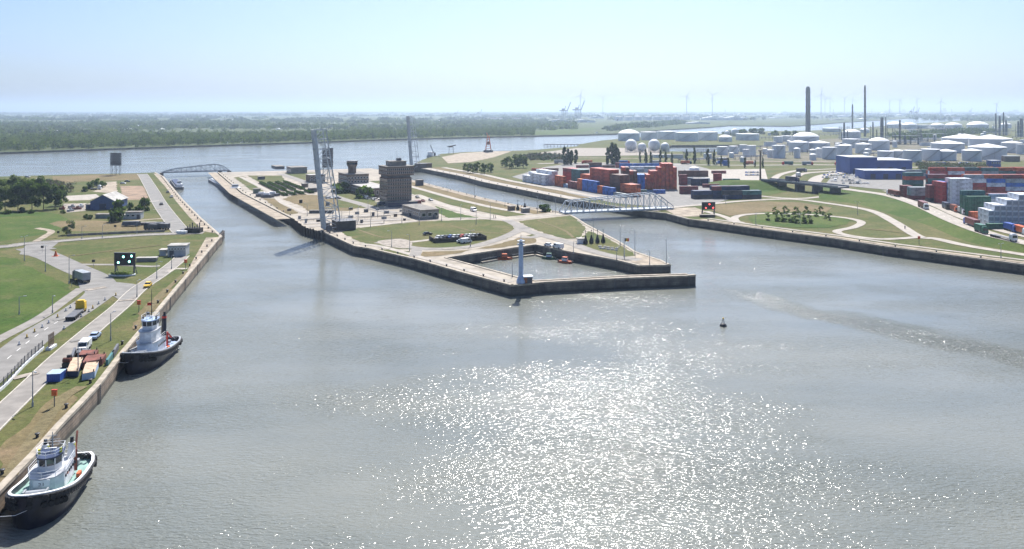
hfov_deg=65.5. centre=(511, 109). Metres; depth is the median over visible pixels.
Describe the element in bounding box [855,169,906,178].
blue warehouse
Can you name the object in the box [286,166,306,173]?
flat shed
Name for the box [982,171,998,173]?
shipping container
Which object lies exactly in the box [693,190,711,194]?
shipping container
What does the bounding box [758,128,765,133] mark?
bush
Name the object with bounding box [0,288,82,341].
cycle path
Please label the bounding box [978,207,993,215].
shipping container
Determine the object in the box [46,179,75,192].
rough scrub
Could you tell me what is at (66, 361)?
deck winch
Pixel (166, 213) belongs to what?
lock road
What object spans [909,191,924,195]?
shipping container
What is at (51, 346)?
sliding gate
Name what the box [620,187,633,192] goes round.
shipping container
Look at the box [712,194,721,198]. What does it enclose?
shipping container
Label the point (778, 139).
storage tank
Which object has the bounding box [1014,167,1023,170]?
shipping container
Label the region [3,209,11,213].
bush
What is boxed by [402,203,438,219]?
machine hall
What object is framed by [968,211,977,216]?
shipping container
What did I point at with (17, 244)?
bank road
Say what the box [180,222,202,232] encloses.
winch frame
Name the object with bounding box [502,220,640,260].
island road
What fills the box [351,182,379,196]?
long office
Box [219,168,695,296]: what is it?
lock island
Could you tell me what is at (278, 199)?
island road
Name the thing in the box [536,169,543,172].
shipping container
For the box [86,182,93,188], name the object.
bush
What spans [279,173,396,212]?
island road
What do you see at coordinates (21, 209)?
bush
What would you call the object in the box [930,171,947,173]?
shipping container
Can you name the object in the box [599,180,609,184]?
shipping container
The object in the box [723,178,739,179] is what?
shipping container
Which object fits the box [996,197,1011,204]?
shipping container
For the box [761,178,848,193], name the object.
road viaduct
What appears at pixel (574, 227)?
grass lawn
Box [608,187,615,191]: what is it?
shipping container
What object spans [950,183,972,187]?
shipping container
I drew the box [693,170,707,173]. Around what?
shipping container
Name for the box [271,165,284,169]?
dark shed
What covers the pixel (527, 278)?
brick hut
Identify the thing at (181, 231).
white trailer
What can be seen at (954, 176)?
shipping container
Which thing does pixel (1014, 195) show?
shipping container
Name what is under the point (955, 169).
shipping container
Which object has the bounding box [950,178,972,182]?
shipping container
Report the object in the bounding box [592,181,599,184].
shipping container
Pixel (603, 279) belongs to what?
quay coping
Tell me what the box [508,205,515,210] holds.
lock hut
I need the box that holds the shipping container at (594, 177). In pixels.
[590,175,598,179]
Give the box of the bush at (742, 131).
[738,129,747,132]
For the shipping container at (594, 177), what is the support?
on the shipping container
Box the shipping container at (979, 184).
[973,183,985,186]
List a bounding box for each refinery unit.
[839,122,849,139]
[870,117,887,138]
[891,120,923,143]
[918,127,945,141]
[993,112,1007,134]
[1015,119,1023,136]
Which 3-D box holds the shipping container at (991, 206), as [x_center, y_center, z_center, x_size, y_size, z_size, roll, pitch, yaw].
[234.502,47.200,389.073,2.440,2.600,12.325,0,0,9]
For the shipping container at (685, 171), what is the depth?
668.43 m
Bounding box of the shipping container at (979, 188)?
[973,187,985,190]
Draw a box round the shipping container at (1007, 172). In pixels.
[999,171,1015,173]
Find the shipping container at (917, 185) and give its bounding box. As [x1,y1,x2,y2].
[904,184,923,186]
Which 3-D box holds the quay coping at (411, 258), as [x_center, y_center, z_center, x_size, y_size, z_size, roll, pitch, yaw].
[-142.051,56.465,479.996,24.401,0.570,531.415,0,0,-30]
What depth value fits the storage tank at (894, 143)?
1183.95 m
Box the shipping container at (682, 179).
[679,178,686,181]
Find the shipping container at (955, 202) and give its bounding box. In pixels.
[950,200,959,204]
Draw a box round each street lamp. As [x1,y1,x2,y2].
[31,371,36,406]
[77,342,86,368]
[110,311,114,340]
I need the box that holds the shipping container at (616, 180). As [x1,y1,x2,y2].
[610,178,622,182]
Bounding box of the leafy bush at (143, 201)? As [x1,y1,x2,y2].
[139,196,149,210]
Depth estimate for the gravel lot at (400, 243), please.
334.94 m
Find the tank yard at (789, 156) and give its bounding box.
[701,138,1023,162]
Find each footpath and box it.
[32,228,54,241]
[80,264,159,266]
[703,211,743,222]
[730,213,922,239]
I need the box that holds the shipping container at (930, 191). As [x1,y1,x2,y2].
[927,189,933,193]
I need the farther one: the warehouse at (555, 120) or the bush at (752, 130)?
the warehouse at (555, 120)
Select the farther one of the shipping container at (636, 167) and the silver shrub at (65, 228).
the shipping container at (636, 167)
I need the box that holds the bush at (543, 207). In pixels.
[539,204,550,211]
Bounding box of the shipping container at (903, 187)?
[901,185,912,189]
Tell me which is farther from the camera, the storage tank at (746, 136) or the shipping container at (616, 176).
the storage tank at (746, 136)
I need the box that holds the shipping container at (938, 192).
[934,190,946,195]
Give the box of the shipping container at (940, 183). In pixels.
[932,181,946,186]
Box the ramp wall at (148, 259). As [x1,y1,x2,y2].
[136,256,158,261]
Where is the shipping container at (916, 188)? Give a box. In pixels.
[909,187,924,190]
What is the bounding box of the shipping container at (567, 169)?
[563,168,571,171]
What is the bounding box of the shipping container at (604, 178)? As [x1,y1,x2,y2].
[599,176,609,180]
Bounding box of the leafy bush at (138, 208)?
[134,204,143,210]
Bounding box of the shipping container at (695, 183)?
[691,182,699,185]
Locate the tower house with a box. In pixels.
[338,160,368,188]
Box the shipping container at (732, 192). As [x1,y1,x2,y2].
[722,190,741,194]
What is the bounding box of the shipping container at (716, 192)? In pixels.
[712,190,721,194]
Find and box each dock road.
[537,162,917,167]
[551,157,794,161]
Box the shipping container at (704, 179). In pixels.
[700,178,708,181]
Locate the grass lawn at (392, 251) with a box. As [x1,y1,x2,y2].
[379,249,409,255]
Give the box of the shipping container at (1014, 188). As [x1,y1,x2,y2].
[1005,187,1023,190]
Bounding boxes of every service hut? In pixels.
[253,188,259,193]
[308,187,316,191]
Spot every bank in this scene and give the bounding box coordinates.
[0,111,1023,153]
[0,173,221,515]
[414,120,1023,273]
[818,187,1023,252]
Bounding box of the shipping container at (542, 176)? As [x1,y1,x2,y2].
[538,174,547,177]
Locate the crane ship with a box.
[426,145,439,157]
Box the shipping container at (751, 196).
[742,195,761,198]
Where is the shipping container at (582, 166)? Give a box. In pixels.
[576,165,588,167]
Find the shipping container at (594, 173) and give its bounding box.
[590,171,598,175]
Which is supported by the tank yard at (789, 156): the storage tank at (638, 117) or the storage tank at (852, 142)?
the storage tank at (852, 142)
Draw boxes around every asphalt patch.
[13,371,38,378]
[84,286,106,290]
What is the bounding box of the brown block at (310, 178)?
[306,173,324,182]
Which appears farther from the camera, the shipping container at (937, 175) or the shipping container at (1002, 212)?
the shipping container at (937, 175)
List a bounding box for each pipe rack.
[678,158,726,162]
[684,151,712,155]
[734,155,762,159]
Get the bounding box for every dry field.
[0,395,77,481]
[49,220,168,230]
[52,174,139,182]
[120,186,148,199]
[132,289,172,330]
[265,198,297,213]
[284,194,354,210]
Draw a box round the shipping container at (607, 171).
[599,169,611,173]
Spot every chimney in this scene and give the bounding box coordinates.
[805,87,810,131]
[864,85,865,136]
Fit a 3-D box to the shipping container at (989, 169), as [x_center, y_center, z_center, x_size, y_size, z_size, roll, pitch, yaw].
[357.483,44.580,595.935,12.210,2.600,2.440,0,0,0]
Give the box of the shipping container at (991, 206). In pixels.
[984,202,999,209]
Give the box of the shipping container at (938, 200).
[934,198,946,203]
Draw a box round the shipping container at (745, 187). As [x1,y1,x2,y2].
[741,185,749,189]
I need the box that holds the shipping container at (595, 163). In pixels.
[589,162,601,164]
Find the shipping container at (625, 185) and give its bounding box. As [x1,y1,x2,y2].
[620,183,633,188]
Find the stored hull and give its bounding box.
[121,221,140,226]
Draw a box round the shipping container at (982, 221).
[978,218,993,224]
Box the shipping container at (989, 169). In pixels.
[980,167,998,170]
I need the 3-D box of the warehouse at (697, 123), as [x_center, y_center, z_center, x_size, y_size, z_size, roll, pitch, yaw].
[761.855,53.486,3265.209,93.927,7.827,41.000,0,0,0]
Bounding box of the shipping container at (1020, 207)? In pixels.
[1018,205,1023,210]
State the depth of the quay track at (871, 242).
337.26 m
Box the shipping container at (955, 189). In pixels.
[950,187,972,191]
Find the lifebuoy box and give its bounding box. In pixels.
[51,389,57,406]
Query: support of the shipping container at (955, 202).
on the container yard at (886, 184)
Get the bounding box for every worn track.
[0,386,86,476]
[81,245,157,254]
[143,271,187,313]
[359,230,408,237]
[450,225,505,233]
[537,220,573,236]
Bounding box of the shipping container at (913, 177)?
[904,176,923,179]
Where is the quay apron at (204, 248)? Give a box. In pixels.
[187,237,216,270]
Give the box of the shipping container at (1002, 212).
[1000,210,1005,215]
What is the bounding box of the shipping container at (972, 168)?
[963,167,979,170]
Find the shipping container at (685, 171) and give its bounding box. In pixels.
[678,170,692,173]
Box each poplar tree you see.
[562,146,566,164]
[566,148,570,164]
[569,150,573,164]
[574,149,577,162]
[605,147,610,163]
[609,142,614,163]
[612,143,618,162]
[616,148,620,161]
[644,149,647,162]
[659,150,662,162]
[692,147,696,162]
[705,149,709,164]
[712,150,715,164]
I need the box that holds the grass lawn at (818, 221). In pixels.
[749,212,849,227]
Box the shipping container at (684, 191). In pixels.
[679,190,690,193]
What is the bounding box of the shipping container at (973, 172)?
[965,171,981,173]
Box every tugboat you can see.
[0,430,96,529]
[105,289,182,374]
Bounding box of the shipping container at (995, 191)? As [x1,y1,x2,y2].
[986,191,1004,192]
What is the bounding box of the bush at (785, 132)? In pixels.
[781,130,791,134]
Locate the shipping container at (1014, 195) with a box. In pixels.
[1007,192,1023,199]
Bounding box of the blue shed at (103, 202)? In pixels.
[90,191,128,209]
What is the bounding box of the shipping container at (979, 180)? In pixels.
[973,179,985,182]
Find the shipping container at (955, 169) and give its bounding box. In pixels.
[947,167,964,170]
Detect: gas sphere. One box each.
[625,139,636,151]
[637,143,645,151]
[648,139,659,151]
[660,142,668,151]
[731,128,738,135]
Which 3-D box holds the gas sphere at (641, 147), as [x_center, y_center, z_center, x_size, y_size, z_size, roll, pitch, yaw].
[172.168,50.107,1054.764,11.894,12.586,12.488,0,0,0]
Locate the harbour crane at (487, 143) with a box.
[483,134,492,151]
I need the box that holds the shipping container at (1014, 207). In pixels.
[1012,205,1017,210]
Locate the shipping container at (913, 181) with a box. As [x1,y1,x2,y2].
[904,180,923,183]
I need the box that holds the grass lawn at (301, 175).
[284,173,314,179]
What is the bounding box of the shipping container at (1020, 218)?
[1018,216,1023,221]
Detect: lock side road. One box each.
[412,186,530,214]
[413,195,508,218]
[441,167,600,196]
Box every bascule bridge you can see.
[310,128,356,230]
[406,116,426,167]
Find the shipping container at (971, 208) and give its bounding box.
[965,206,983,210]
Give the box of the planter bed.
[109,271,135,276]
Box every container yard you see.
[513,163,727,206]
[827,174,967,216]
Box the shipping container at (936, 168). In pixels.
[928,167,945,170]
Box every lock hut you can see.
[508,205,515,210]
[521,207,530,212]
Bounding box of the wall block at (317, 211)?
[309,210,333,212]
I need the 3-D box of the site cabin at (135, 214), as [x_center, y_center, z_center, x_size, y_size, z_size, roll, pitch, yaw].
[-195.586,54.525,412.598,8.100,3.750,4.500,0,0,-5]
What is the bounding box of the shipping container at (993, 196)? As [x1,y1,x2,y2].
[988,194,1006,198]
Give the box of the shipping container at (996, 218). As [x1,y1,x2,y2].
[994,216,999,220]
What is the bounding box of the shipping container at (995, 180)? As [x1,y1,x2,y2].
[986,179,1004,182]
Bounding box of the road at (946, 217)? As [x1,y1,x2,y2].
[843,188,1023,243]
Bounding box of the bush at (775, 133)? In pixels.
[771,130,778,134]
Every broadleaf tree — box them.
[0,178,8,199]
[0,184,15,210]
[6,174,19,198]
[9,182,26,210]
[14,177,34,198]
[21,179,40,209]
[31,175,47,195]
[35,182,52,209]
[45,184,62,205]
[54,185,68,205]
[466,163,474,172]
[473,161,481,171]
[480,162,488,173]
[487,163,493,171]
[504,156,513,168]
[512,155,521,166]
[520,156,528,167]
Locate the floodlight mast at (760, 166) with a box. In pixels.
[758,150,761,179]
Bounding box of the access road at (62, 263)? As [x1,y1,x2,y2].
[0,248,115,382]
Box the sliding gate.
[45,332,56,350]
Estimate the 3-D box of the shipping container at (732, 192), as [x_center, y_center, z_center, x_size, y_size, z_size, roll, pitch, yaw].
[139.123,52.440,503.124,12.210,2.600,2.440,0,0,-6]
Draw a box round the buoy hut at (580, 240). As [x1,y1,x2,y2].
[576,237,584,243]
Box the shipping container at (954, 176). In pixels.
[948,175,960,177]
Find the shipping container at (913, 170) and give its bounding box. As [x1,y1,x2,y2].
[905,169,921,171]
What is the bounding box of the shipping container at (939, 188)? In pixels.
[934,185,946,190]
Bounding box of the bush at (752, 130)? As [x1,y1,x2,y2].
[748,127,757,133]
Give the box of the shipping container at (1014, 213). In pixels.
[1012,211,1017,215]
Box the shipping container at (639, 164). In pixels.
[633,163,645,165]
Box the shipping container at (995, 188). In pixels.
[986,187,1004,190]
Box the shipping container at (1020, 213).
[1018,211,1023,215]
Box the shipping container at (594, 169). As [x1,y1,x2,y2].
[590,168,600,171]
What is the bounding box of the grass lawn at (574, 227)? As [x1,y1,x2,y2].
[519,216,585,238]
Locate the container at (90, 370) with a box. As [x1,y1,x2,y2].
[82,360,98,379]
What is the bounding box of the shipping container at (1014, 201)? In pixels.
[1002,197,1017,204]
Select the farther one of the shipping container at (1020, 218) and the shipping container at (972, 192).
the shipping container at (972, 192)
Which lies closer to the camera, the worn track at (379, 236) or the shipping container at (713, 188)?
the worn track at (379, 236)
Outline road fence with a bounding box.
[0,340,43,391]
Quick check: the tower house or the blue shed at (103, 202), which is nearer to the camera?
the blue shed at (103, 202)
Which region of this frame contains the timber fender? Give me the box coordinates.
[219,230,224,240]
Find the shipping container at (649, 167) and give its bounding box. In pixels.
[644,166,655,168]
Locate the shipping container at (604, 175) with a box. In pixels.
[599,173,609,177]
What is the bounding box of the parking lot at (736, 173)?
[705,169,766,179]
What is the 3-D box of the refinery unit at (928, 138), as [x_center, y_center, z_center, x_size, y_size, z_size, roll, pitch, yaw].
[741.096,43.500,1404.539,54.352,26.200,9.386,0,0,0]
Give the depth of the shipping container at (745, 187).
507.70 m
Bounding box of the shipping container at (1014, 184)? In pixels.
[1005,183,1023,186]
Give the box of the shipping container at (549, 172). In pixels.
[544,170,554,174]
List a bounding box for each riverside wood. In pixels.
[0,118,578,136]
[0,126,534,150]
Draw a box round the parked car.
[89,332,100,338]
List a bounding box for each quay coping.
[0,238,219,493]
[154,172,221,238]
[217,172,511,286]
[413,180,670,264]
[421,168,645,211]
[444,244,687,280]
[511,274,695,286]
[646,211,1023,265]
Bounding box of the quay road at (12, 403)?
[0,256,187,427]
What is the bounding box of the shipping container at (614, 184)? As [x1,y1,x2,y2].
[610,182,619,186]
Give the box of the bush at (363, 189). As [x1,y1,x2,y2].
[355,185,374,198]
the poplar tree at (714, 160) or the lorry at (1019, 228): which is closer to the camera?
the lorry at (1019, 228)
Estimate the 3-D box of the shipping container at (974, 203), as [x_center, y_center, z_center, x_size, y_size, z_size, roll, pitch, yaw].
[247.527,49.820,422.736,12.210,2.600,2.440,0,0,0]
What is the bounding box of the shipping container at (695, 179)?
[691,178,699,181]
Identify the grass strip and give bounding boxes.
[371,181,524,216]
[412,182,546,213]
[434,168,588,197]
[435,206,477,217]
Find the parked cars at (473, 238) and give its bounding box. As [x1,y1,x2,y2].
[429,233,486,242]
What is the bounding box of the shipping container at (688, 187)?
[679,186,697,189]
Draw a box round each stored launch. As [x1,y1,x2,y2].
[261,193,273,197]
[269,191,279,195]
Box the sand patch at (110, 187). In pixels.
[93,181,117,192]
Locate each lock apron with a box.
[154,174,214,232]
[209,172,289,218]
[412,180,551,212]
[424,168,579,198]
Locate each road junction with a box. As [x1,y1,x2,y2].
[20,241,57,257]
[77,275,142,301]
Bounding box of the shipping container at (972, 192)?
[960,190,984,194]
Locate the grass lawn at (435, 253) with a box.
[421,250,466,255]
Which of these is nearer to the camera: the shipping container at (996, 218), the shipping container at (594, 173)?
the shipping container at (996, 218)
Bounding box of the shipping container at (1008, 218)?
[1006,216,1011,221]
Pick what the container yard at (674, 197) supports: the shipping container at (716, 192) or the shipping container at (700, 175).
the shipping container at (700, 175)
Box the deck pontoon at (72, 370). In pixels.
[66,356,82,376]
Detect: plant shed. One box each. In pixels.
[703,153,711,157]
[764,142,776,145]
[919,142,929,145]
[1001,156,1019,161]
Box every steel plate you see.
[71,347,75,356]
[106,350,113,365]
[113,343,118,357]
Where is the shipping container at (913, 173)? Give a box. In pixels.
[904,172,923,175]
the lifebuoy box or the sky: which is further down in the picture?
the lifebuoy box
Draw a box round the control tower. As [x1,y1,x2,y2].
[378,152,420,206]
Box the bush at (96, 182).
[91,178,102,185]
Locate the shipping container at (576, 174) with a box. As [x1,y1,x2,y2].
[571,172,582,176]
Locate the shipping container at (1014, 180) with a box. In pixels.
[1005,179,1023,182]
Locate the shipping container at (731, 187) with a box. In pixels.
[722,186,740,189]
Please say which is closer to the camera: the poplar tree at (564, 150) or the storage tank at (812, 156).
the poplar tree at (564, 150)
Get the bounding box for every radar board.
[109,153,121,174]
[321,148,333,181]
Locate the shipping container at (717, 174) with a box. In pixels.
[713,173,721,176]
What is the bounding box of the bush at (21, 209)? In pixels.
[18,207,24,212]
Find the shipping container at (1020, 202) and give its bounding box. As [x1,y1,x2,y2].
[1008,197,1023,204]
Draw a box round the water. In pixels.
[0,114,1023,548]
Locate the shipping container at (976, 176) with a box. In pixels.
[964,174,983,178]
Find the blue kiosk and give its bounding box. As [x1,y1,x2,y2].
[986,160,1000,166]
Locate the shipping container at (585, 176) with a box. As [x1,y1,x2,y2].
[580,174,589,178]
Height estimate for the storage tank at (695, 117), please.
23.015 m
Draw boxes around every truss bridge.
[160,164,230,175]
[557,192,673,214]
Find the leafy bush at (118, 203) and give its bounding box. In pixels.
[112,199,126,209]
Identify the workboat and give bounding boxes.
[496,250,512,259]
[541,253,555,259]
[557,256,572,263]
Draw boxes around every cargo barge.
[170,179,183,189]
[208,178,240,193]
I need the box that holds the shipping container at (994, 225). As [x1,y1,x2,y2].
[985,223,1003,228]
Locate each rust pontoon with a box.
[79,348,98,359]
[82,352,105,368]
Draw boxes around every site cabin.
[95,213,109,217]
[125,211,143,218]
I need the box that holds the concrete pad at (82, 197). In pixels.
[66,194,98,200]
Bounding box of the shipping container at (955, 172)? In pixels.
[948,171,964,174]
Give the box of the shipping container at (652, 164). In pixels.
[646,163,658,165]
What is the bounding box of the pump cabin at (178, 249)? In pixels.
[167,243,189,256]
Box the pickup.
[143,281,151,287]
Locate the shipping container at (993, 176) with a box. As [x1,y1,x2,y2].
[983,174,1002,178]
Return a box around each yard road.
[762,196,818,198]
[885,191,1023,236]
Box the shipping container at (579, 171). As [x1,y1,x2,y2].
[571,169,582,173]
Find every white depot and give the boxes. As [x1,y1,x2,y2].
[652,154,670,157]
[673,154,683,157]
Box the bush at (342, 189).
[334,182,351,193]
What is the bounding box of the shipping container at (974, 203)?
[965,201,990,205]
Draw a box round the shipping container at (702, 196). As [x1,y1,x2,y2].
[693,195,711,198]
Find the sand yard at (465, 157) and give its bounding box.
[442,151,510,162]
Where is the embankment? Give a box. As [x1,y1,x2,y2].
[709,180,794,190]
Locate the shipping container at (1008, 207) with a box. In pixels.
[999,203,1011,210]
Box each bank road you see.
[0,232,203,247]
[653,199,1023,255]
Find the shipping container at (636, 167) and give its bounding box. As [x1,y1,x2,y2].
[630,166,643,168]
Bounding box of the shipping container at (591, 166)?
[589,165,601,167]
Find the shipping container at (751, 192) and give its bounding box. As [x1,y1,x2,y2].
[741,190,761,194]
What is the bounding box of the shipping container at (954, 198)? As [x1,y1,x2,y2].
[950,196,959,200]
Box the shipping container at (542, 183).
[538,181,547,184]
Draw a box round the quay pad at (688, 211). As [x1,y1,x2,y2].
[667,207,703,216]
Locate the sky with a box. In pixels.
[0,0,1023,110]
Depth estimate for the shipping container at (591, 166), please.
771.19 m
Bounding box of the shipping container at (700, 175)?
[693,174,707,176]
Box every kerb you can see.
[0,231,204,245]
[0,255,189,430]
[0,256,175,402]
[1,233,201,247]
[137,174,171,231]
[147,174,186,227]
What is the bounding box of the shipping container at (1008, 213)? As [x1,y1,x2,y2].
[1006,210,1011,215]
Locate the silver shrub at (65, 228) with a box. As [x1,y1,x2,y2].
[61,220,74,234]
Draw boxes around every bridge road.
[226,169,357,173]
[297,213,401,219]
[302,218,409,223]
[306,222,383,226]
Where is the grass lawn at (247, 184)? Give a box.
[234,176,262,190]
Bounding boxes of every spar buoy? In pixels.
[583,230,587,243]
[589,230,593,243]
[595,229,599,242]
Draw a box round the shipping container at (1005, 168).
[997,167,1012,170]
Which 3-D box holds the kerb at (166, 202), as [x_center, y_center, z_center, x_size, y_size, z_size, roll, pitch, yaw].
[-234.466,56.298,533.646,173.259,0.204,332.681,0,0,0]
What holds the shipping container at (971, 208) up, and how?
on the shipping container
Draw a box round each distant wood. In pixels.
[0,111,1023,121]
[601,119,687,130]
[960,114,1023,120]
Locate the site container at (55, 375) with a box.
[46,369,65,381]
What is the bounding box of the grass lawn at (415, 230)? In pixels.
[342,219,513,248]
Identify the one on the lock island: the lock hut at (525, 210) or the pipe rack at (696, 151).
the lock hut at (525, 210)
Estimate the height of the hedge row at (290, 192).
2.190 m
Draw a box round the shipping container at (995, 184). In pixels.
[986,183,1004,186]
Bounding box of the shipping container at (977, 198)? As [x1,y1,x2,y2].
[965,196,990,200]
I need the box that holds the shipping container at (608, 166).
[602,165,614,167]
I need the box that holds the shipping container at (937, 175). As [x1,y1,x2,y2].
[928,174,947,177]
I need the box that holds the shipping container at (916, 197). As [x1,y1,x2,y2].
[909,195,924,199]
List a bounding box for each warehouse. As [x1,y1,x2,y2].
[548,119,571,121]
[575,119,594,122]
[685,122,709,123]
[701,116,743,119]
[836,155,877,173]
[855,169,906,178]
[877,157,912,169]
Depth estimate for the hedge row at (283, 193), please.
523.27 m
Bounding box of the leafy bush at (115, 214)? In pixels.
[107,207,124,221]
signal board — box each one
[114,252,137,273]
[701,202,714,213]
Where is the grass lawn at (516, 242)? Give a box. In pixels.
[479,238,535,248]
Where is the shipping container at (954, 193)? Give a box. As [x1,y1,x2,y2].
[950,192,959,195]
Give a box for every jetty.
[480,256,497,262]
[512,252,534,257]
[544,144,579,145]
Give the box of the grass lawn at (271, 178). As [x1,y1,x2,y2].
[249,175,283,182]
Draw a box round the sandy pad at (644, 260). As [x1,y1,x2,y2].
[632,254,664,264]
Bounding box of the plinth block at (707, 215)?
[699,214,714,217]
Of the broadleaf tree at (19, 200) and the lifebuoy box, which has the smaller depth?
the lifebuoy box
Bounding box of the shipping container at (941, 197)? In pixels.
[934,194,946,199]
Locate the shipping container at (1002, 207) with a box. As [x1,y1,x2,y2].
[990,202,1005,210]
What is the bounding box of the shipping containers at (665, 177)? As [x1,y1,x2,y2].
[533,160,1006,214]
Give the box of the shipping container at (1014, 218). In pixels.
[1012,216,1017,221]
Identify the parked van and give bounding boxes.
[77,337,91,349]
[460,237,471,243]
[552,243,563,248]
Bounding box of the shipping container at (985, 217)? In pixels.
[978,213,993,220]
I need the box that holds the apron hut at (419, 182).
[415,179,423,185]
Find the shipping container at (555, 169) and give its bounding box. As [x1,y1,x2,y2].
[545,168,558,170]
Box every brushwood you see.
[513,152,573,160]
[914,160,992,169]
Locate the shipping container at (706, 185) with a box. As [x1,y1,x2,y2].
[702,184,719,187]
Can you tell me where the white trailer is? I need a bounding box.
[176,230,187,233]
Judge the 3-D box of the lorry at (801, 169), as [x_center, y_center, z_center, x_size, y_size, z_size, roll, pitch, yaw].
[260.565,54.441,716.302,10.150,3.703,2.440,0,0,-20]
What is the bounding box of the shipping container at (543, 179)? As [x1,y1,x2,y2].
[538,177,547,181]
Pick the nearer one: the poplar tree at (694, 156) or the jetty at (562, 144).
the poplar tree at (694, 156)
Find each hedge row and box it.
[258,181,278,191]
[267,181,287,190]
[274,181,295,190]
[276,191,289,195]
[282,180,304,189]
[285,190,296,194]
[294,190,304,194]
[303,189,313,193]
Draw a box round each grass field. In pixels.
[0,211,68,240]
[0,257,70,334]
[712,202,831,215]
[761,190,786,194]
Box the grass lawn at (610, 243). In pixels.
[576,231,634,255]
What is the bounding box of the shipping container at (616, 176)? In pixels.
[610,174,622,178]
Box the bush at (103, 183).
[98,181,106,186]
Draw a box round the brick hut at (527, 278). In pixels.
[523,275,532,283]
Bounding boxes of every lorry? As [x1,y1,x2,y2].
[65,299,86,319]
[72,269,90,282]
[90,185,101,189]
[144,223,158,229]
[156,222,169,229]
[681,161,691,163]
[745,161,754,164]
[782,161,792,164]
[785,176,799,181]
[796,168,806,171]
[802,161,812,164]
[886,189,900,196]
[918,200,928,209]
[942,201,949,209]
[950,204,958,211]
[957,206,964,214]
[963,217,979,227]
[974,223,988,233]
[990,233,1017,240]
[1003,222,1018,232]
[1013,224,1023,234]
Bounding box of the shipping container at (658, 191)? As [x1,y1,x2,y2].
[647,190,665,193]
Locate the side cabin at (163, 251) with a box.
[158,248,167,255]
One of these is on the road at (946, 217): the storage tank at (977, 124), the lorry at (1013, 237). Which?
the lorry at (1013, 237)
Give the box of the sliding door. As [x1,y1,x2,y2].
[99,204,105,209]
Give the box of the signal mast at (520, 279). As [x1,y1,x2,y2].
[516,239,524,283]
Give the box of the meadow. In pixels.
[529,128,596,134]
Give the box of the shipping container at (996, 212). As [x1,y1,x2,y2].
[987,208,999,215]
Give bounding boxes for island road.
[240,177,307,212]
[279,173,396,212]
[359,214,564,227]
[375,224,521,249]
[409,248,422,255]
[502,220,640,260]
[518,235,543,237]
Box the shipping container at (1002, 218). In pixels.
[1000,216,1005,220]
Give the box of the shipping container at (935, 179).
[928,178,944,181]
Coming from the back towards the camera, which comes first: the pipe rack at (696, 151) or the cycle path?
the pipe rack at (696, 151)
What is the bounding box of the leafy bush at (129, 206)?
[126,202,134,210]
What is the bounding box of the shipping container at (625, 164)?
[619,163,632,165]
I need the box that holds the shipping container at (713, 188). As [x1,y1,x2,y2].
[711,186,721,190]
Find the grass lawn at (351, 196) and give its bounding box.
[337,192,379,207]
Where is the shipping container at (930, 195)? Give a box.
[927,193,933,197]
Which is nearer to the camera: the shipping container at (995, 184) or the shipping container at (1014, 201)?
the shipping container at (1014, 201)
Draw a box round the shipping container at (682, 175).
[679,174,686,177]
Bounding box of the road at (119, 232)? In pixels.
[67,230,164,235]
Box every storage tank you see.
[614,117,622,120]
[618,130,639,140]
[624,116,632,119]
[634,116,642,119]
[641,132,656,139]
[643,116,651,119]
[653,116,661,119]
[657,131,677,138]
[662,116,670,119]
[672,116,680,119]
[675,132,698,140]
[681,116,689,119]
[691,116,699,119]
[699,131,717,139]
[717,146,727,154]
[718,135,731,141]
[729,146,737,153]
[736,133,758,139]
[739,145,746,151]
[743,149,749,154]
[747,145,755,154]
[767,149,771,157]
[772,145,785,157]
[772,149,776,157]
[773,136,782,142]
[783,136,791,141]
[789,140,808,151]
[792,132,818,141]
[794,148,799,157]
[809,141,829,149]
[809,153,815,159]
[815,148,821,157]
[822,128,840,131]
[822,147,836,158]
[835,145,851,154]
[842,129,860,138]
[842,139,859,147]
[855,142,871,153]
[860,128,869,132]
[868,137,889,150]
[877,151,893,157]
[886,122,902,127]
[890,149,902,158]
[892,141,896,147]
[902,122,916,128]
[903,150,921,161]
[917,125,929,128]
[921,149,940,160]
[930,123,944,127]
[931,140,964,152]
[940,149,956,160]
[941,134,977,144]
[945,122,961,128]
[962,148,981,160]
[966,121,988,128]
[968,135,1012,145]
[968,143,1006,159]
[1001,123,1011,127]
[1001,141,1022,152]
[1016,144,1023,153]
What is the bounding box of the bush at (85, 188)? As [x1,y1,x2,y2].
[81,186,87,191]
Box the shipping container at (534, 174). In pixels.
[530,173,538,176]
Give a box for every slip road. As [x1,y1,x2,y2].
[771,168,835,177]
[792,171,834,176]
[808,172,842,181]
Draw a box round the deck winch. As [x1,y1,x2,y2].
[62,355,71,367]
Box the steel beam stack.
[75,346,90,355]
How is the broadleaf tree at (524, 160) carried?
on the bank at (870, 219)
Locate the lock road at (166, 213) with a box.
[138,174,185,231]
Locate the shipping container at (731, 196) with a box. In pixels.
[722,195,741,198]
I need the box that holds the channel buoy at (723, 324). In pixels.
[720,318,726,326]
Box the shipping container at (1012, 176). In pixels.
[1001,174,1021,178]
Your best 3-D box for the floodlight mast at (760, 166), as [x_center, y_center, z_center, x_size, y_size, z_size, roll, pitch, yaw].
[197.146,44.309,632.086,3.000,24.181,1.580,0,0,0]
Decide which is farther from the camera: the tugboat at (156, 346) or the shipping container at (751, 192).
the shipping container at (751, 192)
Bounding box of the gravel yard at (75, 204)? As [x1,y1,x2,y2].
[63,203,85,212]
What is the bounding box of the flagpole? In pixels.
[624,238,628,256]
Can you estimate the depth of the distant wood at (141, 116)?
7037.73 m
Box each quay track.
[361,243,513,282]
[700,219,1023,262]
[707,218,1023,259]
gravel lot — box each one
[378,239,411,247]
[541,148,658,155]
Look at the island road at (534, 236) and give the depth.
353.45 m
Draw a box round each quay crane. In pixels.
[559,102,570,118]
[572,100,584,116]

